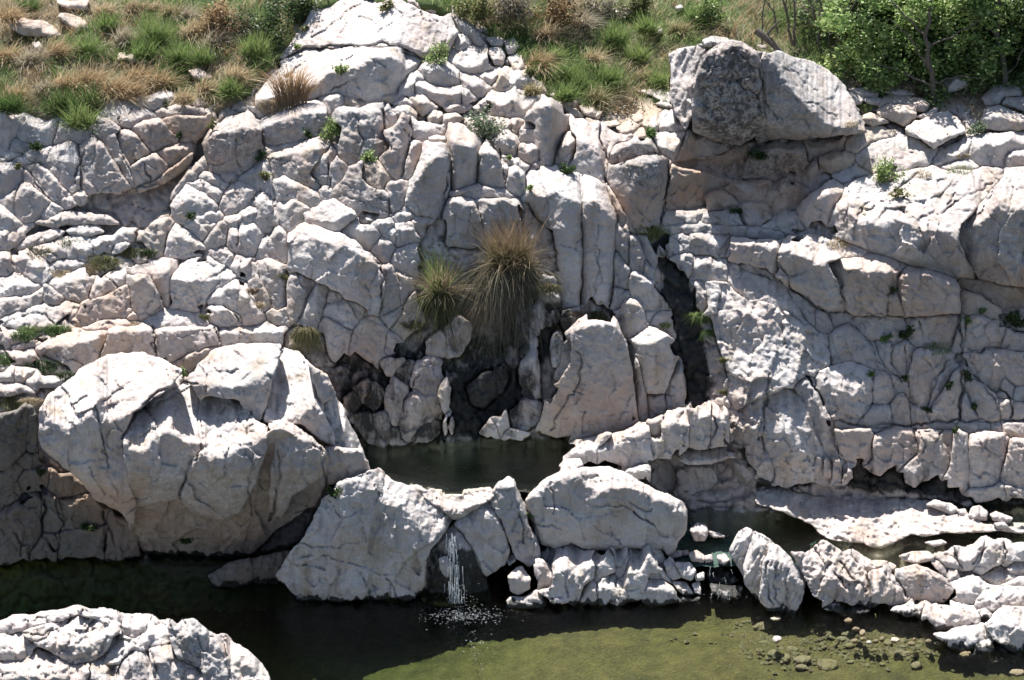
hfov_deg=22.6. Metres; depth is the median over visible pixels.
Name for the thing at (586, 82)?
grass tussock
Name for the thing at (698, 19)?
grass tussock
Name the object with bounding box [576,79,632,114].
grass tussock
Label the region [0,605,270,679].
rock outcrop
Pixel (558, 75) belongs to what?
grass tussock
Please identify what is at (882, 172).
shrub
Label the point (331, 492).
shrub
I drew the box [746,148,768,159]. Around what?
shrub
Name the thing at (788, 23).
sapling
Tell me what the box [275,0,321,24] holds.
brushwood
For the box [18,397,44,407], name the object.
grass tuft
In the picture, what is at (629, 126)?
rock outcrop
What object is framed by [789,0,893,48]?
tree
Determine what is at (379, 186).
cliff face
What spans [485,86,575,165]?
rock outcrop
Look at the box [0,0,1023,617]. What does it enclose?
bedrock
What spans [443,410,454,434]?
stone
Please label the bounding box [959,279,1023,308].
rock ledge
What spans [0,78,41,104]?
grass tussock
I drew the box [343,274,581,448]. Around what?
cliff face
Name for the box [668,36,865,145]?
overhanging boulder
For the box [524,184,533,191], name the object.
shrub
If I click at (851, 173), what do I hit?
boulder
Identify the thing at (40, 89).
grass tussock
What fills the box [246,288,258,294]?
grass tuft
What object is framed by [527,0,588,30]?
brushwood
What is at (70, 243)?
grass tuft
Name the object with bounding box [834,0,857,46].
sapling
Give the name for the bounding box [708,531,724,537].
stone
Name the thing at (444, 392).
stone
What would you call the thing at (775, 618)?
cobble
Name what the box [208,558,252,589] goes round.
boulder
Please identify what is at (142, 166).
rock outcrop
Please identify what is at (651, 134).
shrub
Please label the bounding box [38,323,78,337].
grass tuft
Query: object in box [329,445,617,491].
pool bed
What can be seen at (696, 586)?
stone
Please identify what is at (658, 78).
grass tussock
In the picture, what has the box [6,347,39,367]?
stone
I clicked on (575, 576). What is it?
rock outcrop
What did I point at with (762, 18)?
sapling
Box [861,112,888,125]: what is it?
stone
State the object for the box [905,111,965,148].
boulder
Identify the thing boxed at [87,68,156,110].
grass tussock
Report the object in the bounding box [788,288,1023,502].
cliff face
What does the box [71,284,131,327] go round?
rock slab
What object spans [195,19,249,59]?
grass tussock
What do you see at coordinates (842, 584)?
rock outcrop
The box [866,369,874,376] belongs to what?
shrub
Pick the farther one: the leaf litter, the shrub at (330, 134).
the leaf litter
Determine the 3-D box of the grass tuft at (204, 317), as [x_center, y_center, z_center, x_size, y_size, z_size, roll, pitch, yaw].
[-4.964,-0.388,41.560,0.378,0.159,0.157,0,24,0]
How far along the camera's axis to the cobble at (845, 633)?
39.63 m
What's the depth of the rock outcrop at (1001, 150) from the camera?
42.99 m
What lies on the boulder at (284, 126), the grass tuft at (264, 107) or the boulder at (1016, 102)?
the grass tuft at (264, 107)
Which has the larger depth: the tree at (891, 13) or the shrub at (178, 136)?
the tree at (891, 13)
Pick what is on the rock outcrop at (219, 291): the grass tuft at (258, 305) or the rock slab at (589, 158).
the grass tuft at (258, 305)
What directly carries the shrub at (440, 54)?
on the boulder at (442, 75)
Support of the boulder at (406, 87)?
on the bedrock
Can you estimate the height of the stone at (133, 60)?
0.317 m
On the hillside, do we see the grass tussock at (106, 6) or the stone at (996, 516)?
the grass tussock at (106, 6)
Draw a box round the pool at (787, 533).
[687,513,857,562]
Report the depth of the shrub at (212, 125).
42.38 m
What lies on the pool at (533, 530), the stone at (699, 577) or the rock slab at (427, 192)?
the stone at (699, 577)
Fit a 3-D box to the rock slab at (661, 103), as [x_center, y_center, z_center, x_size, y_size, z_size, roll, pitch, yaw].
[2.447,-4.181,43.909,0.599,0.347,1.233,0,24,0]
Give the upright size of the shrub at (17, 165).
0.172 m
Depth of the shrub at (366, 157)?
41.70 m
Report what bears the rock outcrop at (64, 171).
on the bedrock
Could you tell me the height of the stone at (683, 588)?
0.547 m
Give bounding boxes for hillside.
[0,0,1023,132]
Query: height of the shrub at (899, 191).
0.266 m
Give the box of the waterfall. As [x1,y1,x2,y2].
[439,533,478,603]
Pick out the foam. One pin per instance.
(462, 618)
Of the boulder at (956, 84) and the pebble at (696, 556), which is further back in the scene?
the boulder at (956, 84)
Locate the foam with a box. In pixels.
[419,604,504,653]
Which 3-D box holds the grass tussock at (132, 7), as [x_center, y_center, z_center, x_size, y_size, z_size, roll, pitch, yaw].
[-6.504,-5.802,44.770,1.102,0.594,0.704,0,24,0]
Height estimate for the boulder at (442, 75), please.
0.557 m
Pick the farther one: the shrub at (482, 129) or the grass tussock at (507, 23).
the grass tussock at (507, 23)
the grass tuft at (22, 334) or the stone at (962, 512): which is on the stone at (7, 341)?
the grass tuft at (22, 334)
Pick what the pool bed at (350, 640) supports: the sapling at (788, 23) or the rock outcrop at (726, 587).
the rock outcrop at (726, 587)
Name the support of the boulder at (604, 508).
on the rock outcrop at (575, 576)
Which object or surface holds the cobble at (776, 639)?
on the pool at (533, 530)
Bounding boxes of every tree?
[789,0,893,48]
[813,0,1020,107]
[832,0,1023,77]
[947,0,1023,90]
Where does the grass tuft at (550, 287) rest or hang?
on the cliff face at (406, 416)
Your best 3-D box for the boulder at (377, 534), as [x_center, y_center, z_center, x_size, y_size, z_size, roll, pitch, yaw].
[-2.275,2.925,40.644,2.836,2.522,2.310,0,24,0]
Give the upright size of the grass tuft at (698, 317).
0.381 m
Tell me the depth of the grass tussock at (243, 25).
43.87 m
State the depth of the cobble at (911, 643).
38.85 m
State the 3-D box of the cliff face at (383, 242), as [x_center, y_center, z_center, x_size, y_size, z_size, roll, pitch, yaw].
[-2.539,-0.839,41.821,2.279,2.439,1.764,0,24,0]
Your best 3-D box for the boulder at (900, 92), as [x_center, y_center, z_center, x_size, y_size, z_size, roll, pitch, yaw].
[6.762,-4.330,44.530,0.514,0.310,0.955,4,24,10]
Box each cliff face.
[0,403,139,565]
[254,93,446,238]
[286,217,424,368]
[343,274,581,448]
[610,211,691,421]
[664,127,845,224]
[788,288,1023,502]
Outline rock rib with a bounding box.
[599,122,632,160]
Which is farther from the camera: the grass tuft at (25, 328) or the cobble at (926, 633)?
the grass tuft at (25, 328)
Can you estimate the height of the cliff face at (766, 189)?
1.511 m
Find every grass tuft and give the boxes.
[0,351,14,367]
[0,397,26,410]
[7,329,41,342]
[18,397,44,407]
[19,325,38,332]
[21,358,62,374]
[24,245,51,257]
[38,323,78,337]
[48,269,71,277]
[52,371,75,382]
[57,236,80,249]
[75,263,99,275]
[87,254,123,271]
[119,246,141,258]
[133,246,158,259]
[198,313,210,320]
[239,95,283,115]
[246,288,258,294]
[250,301,267,309]
[278,274,288,280]
[287,325,326,365]
[398,320,427,331]
[464,305,500,338]
[471,337,513,357]
[534,283,568,301]
[570,310,588,318]
[587,309,612,320]
[629,221,679,241]
[657,322,671,328]
[680,311,712,326]
[698,328,716,339]
[716,355,728,363]
[717,388,727,395]
[827,238,850,249]
[844,121,858,127]
[857,102,873,112]
[910,169,931,179]
[923,341,951,355]
[948,165,971,175]
[956,153,968,158]
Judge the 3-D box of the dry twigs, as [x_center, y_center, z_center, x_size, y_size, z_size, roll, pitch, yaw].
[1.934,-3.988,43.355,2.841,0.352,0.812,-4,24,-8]
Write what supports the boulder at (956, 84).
on the hillside
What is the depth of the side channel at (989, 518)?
41.65 m
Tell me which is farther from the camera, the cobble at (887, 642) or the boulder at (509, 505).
the boulder at (509, 505)
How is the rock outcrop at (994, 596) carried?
on the pool bed at (350, 640)
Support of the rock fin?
on the pool bed at (350, 640)
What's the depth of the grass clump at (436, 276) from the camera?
41.28 m
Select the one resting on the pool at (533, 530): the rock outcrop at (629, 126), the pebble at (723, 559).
the pebble at (723, 559)
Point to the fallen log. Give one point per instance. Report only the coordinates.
(766, 38)
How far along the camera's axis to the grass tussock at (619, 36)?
44.46 m
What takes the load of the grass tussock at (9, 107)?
on the rock outcrop at (64, 171)
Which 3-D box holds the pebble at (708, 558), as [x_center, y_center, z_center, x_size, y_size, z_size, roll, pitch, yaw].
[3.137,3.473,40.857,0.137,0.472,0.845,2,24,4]
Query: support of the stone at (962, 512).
on the channel bed
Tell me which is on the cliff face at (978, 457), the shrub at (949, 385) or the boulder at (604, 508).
the shrub at (949, 385)
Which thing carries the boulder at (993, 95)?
on the hillside
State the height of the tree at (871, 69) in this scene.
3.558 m
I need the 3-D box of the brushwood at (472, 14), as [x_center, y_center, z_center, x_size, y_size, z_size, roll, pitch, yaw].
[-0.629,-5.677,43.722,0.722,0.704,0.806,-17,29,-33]
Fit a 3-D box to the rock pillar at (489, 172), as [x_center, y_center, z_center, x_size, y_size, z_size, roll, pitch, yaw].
[-0.340,-2.966,42.271,0.492,0.781,1.337,0,24,0]
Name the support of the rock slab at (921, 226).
on the bedrock
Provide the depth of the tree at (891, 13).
44.62 m
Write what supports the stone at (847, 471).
on the bedrock
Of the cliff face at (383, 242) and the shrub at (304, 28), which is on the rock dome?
the shrub at (304, 28)
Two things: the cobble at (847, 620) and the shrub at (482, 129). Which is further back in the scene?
the shrub at (482, 129)
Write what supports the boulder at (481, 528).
on the pool at (533, 530)
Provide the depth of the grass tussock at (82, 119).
42.88 m
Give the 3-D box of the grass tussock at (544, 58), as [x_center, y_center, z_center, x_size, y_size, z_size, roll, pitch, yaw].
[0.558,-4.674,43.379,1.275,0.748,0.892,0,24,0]
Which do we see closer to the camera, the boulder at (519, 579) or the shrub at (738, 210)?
the boulder at (519, 579)
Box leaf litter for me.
[818,63,1023,105]
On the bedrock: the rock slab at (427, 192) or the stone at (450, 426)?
the rock slab at (427, 192)
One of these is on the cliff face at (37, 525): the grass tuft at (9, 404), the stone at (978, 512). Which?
the grass tuft at (9, 404)
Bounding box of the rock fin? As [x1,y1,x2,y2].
[729,527,805,617]
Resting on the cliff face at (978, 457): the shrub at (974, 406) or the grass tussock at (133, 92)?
the shrub at (974, 406)
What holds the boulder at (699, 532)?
on the pool bed at (714, 547)
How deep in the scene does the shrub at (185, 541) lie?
41.02 m
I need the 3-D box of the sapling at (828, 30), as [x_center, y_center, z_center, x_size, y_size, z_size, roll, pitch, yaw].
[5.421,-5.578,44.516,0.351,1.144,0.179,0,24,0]
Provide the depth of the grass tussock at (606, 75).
43.66 m
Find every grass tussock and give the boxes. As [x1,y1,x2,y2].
[0,0,47,35]
[0,39,49,69]
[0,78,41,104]
[0,86,40,117]
[1,35,64,82]
[9,0,49,13]
[20,72,83,100]
[28,84,92,117]
[36,28,92,60]
[45,79,113,122]
[48,65,93,109]
[53,93,118,134]
[63,55,128,103]
[64,29,108,57]
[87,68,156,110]
[88,7,133,31]
[91,0,122,20]
[107,20,150,53]
[108,74,163,111]
[113,0,149,19]
[114,57,172,90]
[119,7,185,51]
[121,31,167,64]
[139,0,171,14]
[139,59,195,99]
[152,31,203,68]
[153,0,186,23]
[161,85,217,112]
[172,6,211,47]
[175,3,208,21]
[175,36,224,67]
[186,74,236,106]
[195,1,262,26]
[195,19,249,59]
[206,70,252,99]
[216,59,268,92]
[226,12,260,45]
[227,24,281,66]
[486,11,538,36]
[520,43,575,83]
[520,80,556,99]
[525,15,579,48]
[534,37,589,63]
[541,52,585,87]
[547,73,590,102]
[564,6,613,36]
[566,63,606,91]
[574,41,621,68]
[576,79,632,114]
[588,58,633,92]
[590,10,641,49]
[612,40,665,66]
[625,7,674,34]
[626,65,668,90]
[643,67,670,89]
[655,16,704,40]
[680,1,728,31]
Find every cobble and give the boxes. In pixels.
[753,621,774,631]
[767,649,778,657]
[770,616,780,620]
[772,636,781,642]
[780,654,790,662]
[787,646,798,650]
[793,655,810,664]
[795,664,806,670]
[817,659,837,670]
[836,636,845,641]
[841,630,852,636]
[844,618,851,622]
[844,642,854,648]
[859,629,865,636]
[884,638,892,645]
[891,637,899,642]
[908,641,915,645]
[911,661,921,669]
[919,629,932,638]
[928,644,937,648]
[959,651,970,657]
[1009,669,1023,676]
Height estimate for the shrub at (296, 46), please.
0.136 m
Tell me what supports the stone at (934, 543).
on the channel bed
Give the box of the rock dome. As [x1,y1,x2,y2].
[249,0,493,119]
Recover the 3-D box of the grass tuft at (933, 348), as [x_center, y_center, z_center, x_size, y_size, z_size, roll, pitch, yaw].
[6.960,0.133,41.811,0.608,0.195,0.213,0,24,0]
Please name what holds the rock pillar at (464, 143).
on the bedrock
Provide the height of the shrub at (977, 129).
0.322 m
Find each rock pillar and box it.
[445,122,483,190]
[477,139,505,187]
[628,326,679,393]
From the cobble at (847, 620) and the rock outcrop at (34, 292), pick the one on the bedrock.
the rock outcrop at (34, 292)
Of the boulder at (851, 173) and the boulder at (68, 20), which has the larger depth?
the boulder at (68, 20)
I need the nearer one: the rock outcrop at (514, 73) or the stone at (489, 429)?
the stone at (489, 429)
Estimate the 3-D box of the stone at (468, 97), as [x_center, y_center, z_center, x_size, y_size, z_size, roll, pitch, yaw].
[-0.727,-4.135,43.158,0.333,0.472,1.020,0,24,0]
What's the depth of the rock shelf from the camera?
41.31 m
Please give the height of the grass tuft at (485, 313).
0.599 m
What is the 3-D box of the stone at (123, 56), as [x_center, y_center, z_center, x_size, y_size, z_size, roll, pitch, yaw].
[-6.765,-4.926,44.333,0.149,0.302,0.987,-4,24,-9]
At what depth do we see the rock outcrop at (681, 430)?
40.88 m
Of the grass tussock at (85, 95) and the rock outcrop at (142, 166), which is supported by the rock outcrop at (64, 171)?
the grass tussock at (85, 95)
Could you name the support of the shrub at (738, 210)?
on the rock outcrop at (698, 247)
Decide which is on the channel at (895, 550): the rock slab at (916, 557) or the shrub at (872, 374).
the rock slab at (916, 557)
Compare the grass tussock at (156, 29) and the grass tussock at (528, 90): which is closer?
the grass tussock at (528, 90)
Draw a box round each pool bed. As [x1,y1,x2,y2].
[0,566,1023,679]
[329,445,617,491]
[663,521,843,566]
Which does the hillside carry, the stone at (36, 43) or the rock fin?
the stone at (36, 43)
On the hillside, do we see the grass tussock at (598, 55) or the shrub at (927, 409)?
the grass tussock at (598, 55)
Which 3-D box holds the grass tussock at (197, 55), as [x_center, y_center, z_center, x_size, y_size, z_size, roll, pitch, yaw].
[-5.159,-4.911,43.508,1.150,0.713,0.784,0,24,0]
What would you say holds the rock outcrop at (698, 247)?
on the bedrock
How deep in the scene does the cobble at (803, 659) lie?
38.86 m
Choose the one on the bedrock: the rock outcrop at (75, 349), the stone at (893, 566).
the rock outcrop at (75, 349)
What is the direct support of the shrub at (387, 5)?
on the rock dome
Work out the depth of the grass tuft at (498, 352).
41.67 m
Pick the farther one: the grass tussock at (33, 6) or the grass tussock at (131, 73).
the grass tussock at (33, 6)
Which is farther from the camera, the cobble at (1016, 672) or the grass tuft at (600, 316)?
the grass tuft at (600, 316)
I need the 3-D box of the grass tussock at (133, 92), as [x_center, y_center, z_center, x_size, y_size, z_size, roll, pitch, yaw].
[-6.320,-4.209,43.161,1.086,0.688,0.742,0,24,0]
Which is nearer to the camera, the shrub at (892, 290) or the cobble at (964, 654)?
the cobble at (964, 654)
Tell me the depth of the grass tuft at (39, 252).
42.35 m
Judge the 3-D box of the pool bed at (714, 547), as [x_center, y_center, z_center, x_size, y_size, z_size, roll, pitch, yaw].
[3.800,3.123,41.399,3.000,0.074,2.200,0,24,0]
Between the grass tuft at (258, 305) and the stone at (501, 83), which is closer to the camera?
the grass tuft at (258, 305)
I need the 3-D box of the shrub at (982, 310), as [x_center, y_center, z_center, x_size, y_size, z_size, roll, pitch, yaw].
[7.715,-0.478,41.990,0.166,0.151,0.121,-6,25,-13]
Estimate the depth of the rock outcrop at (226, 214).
42.20 m
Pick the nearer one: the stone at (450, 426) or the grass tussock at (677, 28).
the stone at (450, 426)
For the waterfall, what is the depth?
39.73 m
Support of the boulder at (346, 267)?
on the bedrock
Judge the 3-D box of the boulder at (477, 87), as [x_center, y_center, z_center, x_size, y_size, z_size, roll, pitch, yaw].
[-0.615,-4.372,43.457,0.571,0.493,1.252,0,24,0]
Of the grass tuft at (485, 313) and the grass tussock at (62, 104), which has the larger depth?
the grass tussock at (62, 104)
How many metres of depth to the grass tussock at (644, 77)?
43.91 m
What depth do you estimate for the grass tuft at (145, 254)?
42.23 m
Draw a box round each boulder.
[9,18,62,38]
[38,343,369,566]
[58,13,88,32]
[202,108,263,175]
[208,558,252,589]
[250,550,289,586]
[260,99,330,146]
[276,468,451,603]
[287,222,384,315]
[303,198,357,231]
[398,70,423,96]
[414,79,461,106]
[418,58,460,87]
[454,501,509,575]
[459,71,491,98]
[490,476,539,566]
[506,589,545,609]
[508,566,530,594]
[525,459,687,555]
[606,135,672,233]
[614,298,648,339]
[642,579,678,609]
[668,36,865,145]
[690,522,707,540]
[796,179,843,227]
[818,151,854,174]
[832,162,869,184]
[849,92,863,104]
[863,97,881,105]
[876,103,916,125]
[877,95,929,111]
[886,87,914,95]
[895,564,953,604]
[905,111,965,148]
[942,74,969,92]
[980,105,1023,130]
[982,84,1021,105]
[1002,97,1023,110]
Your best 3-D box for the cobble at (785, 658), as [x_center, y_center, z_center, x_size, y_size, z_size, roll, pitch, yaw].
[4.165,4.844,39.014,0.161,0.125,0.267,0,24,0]
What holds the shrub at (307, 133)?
on the cliff face at (379, 186)
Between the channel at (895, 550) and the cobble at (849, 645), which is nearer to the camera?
the cobble at (849, 645)
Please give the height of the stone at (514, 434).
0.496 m
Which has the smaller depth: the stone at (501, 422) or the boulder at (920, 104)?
the stone at (501, 422)
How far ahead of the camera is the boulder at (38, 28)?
44.52 m
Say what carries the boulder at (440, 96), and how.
on the bedrock
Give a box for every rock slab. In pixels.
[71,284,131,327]
[142,307,209,328]
[405,140,450,219]
[520,164,616,310]
[535,314,638,442]
[567,114,607,183]
[638,89,672,107]
[827,165,1023,286]
[845,125,896,153]
[854,129,937,173]
[899,551,934,563]
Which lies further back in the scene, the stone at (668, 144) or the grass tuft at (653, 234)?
the stone at (668, 144)
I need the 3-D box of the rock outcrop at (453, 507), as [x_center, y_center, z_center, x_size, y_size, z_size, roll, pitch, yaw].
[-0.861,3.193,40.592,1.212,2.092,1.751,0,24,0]
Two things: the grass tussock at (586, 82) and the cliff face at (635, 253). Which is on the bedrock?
the cliff face at (635, 253)
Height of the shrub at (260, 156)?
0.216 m
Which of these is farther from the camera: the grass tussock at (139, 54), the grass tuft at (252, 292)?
the grass tussock at (139, 54)
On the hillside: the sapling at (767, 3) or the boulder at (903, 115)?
the sapling at (767, 3)
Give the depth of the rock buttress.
41.40 m
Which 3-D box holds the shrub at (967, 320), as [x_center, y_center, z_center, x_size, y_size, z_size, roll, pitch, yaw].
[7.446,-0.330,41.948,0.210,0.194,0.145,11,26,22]
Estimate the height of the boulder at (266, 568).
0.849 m
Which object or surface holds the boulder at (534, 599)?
on the pool at (533, 530)
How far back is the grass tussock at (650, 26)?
44.73 m
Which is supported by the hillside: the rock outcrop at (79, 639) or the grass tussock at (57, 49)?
the grass tussock at (57, 49)
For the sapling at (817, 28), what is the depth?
44.58 m
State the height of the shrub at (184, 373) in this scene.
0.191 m
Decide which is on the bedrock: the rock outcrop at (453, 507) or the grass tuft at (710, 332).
the grass tuft at (710, 332)
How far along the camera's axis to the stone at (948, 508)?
41.40 m
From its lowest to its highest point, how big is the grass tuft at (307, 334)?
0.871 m
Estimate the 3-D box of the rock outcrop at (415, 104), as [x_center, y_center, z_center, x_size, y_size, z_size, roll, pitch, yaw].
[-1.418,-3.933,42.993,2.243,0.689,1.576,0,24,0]
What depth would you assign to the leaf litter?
44.16 m
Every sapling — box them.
[761,0,774,44]
[762,0,778,32]
[782,0,793,45]
[792,0,796,45]
[800,0,826,53]
[816,0,831,49]
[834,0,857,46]
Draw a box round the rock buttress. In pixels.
[703,268,845,487]
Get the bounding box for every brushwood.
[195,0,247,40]
[224,0,304,46]
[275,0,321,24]
[448,0,502,24]
[488,0,536,24]
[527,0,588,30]
[579,0,631,26]
[616,0,655,19]
[684,0,732,26]
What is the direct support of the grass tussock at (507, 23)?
on the hillside
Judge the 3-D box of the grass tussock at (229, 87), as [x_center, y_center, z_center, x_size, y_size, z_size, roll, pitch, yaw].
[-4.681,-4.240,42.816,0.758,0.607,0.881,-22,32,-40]
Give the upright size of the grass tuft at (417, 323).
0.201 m
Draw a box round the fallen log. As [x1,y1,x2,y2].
[753,19,783,51]
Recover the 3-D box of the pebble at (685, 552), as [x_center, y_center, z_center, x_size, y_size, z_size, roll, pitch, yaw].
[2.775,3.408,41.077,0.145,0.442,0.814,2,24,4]
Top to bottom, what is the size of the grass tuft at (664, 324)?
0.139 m
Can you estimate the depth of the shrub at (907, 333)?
41.85 m
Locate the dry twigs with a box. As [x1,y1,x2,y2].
[566,94,672,117]
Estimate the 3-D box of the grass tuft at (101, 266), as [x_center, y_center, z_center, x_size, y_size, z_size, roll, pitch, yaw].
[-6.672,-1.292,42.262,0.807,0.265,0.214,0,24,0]
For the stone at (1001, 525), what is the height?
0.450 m
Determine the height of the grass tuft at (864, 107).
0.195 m
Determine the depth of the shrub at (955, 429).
41.38 m
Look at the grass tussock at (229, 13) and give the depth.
44.06 m
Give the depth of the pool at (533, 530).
42.31 m
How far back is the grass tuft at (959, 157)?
43.01 m
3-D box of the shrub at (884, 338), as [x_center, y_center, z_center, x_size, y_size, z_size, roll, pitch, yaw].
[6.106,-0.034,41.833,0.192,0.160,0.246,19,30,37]
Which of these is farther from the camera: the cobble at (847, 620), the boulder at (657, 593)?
the boulder at (657, 593)
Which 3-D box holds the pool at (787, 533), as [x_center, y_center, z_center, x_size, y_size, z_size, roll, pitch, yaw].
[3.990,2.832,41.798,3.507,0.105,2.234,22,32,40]
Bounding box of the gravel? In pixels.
[669,614,969,673]
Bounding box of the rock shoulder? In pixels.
[648,566,671,583]
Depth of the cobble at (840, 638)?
39.50 m
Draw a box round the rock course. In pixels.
[0,365,67,396]
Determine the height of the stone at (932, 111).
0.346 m
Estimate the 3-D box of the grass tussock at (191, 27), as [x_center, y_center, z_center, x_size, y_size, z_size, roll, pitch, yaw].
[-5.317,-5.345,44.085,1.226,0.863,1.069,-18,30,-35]
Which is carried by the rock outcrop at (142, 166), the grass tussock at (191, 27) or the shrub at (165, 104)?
the shrub at (165, 104)
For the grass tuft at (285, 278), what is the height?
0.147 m
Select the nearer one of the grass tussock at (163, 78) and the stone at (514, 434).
the stone at (514, 434)
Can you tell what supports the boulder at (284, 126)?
on the bedrock
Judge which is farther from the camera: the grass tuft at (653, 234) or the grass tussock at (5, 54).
the grass tussock at (5, 54)
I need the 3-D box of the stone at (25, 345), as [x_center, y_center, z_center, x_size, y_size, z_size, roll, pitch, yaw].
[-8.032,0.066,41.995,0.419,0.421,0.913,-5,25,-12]
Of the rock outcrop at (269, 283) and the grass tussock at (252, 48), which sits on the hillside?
the grass tussock at (252, 48)
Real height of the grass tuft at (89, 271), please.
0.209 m
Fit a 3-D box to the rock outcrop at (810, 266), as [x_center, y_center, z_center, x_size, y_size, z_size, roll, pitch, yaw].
[5.450,-1.101,42.256,3.838,1.381,1.729,0,24,0]
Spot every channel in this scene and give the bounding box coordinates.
[810,511,1023,573]
[968,512,1023,536]
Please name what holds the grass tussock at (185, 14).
on the hillside
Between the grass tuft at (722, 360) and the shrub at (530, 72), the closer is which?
the grass tuft at (722, 360)
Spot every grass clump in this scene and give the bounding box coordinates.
[254,61,328,109]
[384,230,492,383]
[426,191,576,396]
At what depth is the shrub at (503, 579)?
42.24 m
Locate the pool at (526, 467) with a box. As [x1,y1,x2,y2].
[361,440,574,493]
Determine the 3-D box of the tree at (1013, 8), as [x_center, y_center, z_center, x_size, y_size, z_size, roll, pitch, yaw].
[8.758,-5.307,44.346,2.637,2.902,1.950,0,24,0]
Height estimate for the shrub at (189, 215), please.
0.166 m
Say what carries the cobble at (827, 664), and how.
on the pool bed at (350, 640)
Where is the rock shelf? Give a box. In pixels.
[755,487,1023,548]
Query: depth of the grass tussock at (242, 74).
43.08 m
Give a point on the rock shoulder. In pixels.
(663, 576)
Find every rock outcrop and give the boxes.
[0,111,131,232]
[0,210,137,336]
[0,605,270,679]
[35,318,289,375]
[91,90,212,192]
[126,255,266,328]
[135,155,272,280]
[247,200,290,326]
[362,92,490,127]
[419,487,495,607]
[428,134,530,248]
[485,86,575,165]
[486,36,602,121]
[533,543,665,608]
[563,401,764,502]
[603,114,650,138]
[658,208,805,313]
[707,567,742,598]
[728,233,960,317]
[791,540,924,619]
[921,535,1023,662]
[932,130,1023,170]
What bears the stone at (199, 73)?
on the hillside
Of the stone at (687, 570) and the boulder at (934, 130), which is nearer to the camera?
the stone at (687, 570)
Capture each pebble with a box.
[668,550,681,557]
[682,550,688,555]
[689,550,704,562]
[705,554,712,562]
[717,553,729,564]
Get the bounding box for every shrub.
[14,162,21,169]
[26,141,42,151]
[35,467,45,477]
[81,522,99,532]
[162,99,168,106]
[176,131,181,139]
[179,537,192,544]
[181,366,186,377]
[185,212,195,219]
[206,116,217,130]
[254,149,267,161]
[259,170,271,181]
[293,43,301,50]
[299,24,308,31]
[302,127,311,138]
[316,115,340,142]
[325,486,342,498]
[332,62,350,75]
[360,149,377,163]
[377,0,394,11]
[420,38,449,64]
[464,102,507,140]
[500,575,507,585]
[522,62,536,78]
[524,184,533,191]
[558,161,578,174]
[643,125,656,139]
[728,207,741,213]
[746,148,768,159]
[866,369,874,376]
[871,150,909,183]
[880,332,892,341]
[888,185,911,199]
[888,285,898,293]
[898,323,914,339]
[901,374,908,381]
[921,406,932,412]
[945,381,954,390]
[951,426,958,434]
[959,315,971,324]
[961,368,971,381]
[965,119,988,136]
[971,401,977,410]
[979,307,986,314]
[1000,309,1023,329]
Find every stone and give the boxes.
[0,325,30,350]
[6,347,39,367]
[10,339,35,349]
[32,41,42,49]
[57,0,88,10]
[117,52,125,60]
[126,54,146,62]
[189,68,211,80]
[437,377,450,413]
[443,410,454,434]
[461,87,478,105]
[474,69,497,85]
[479,418,499,438]
[490,410,509,437]
[491,69,511,91]
[500,428,530,440]
[507,553,515,565]
[559,458,583,467]
[649,107,669,131]
[653,130,686,162]
[658,108,691,131]
[664,556,681,580]
[672,581,693,594]
[675,562,695,580]
[676,596,700,603]
[692,581,700,594]
[695,572,704,580]
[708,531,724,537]
[842,462,855,484]
[849,87,878,97]
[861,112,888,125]
[883,562,895,571]
[916,107,937,118]
[925,539,946,546]
[926,500,957,513]
[957,509,967,515]
[968,505,987,520]
[990,511,1012,522]
[994,522,1007,528]
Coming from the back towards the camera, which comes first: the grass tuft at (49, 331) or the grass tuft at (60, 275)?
the grass tuft at (60, 275)
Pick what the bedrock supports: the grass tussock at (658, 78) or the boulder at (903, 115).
the boulder at (903, 115)
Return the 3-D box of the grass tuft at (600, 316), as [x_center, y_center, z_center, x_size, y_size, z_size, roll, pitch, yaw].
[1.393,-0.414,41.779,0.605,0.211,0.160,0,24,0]
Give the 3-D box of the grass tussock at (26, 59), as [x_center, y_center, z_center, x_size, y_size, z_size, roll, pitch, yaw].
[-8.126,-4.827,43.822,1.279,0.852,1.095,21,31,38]
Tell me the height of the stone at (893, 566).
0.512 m
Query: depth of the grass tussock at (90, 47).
43.97 m
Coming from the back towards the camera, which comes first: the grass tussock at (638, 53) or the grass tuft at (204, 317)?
the grass tussock at (638, 53)
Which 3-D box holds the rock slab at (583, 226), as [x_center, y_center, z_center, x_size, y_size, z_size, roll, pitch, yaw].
[0.916,-1.762,42.242,1.599,2.249,2.128,0,24,0]
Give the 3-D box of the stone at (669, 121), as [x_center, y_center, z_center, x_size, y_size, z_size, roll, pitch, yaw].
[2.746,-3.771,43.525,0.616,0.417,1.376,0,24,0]
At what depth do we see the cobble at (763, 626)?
39.76 m
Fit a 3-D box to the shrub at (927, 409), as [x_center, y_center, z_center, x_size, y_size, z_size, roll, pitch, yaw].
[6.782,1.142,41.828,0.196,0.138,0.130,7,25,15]
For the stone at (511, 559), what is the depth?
40.25 m
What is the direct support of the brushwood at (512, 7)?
on the hillside
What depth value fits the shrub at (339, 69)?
42.45 m
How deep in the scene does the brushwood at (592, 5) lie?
44.88 m
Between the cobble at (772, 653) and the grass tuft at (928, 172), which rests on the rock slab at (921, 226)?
the grass tuft at (928, 172)
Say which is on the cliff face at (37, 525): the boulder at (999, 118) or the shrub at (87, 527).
the shrub at (87, 527)
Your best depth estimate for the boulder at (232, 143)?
42.31 m
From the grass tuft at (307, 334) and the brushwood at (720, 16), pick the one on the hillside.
the brushwood at (720, 16)

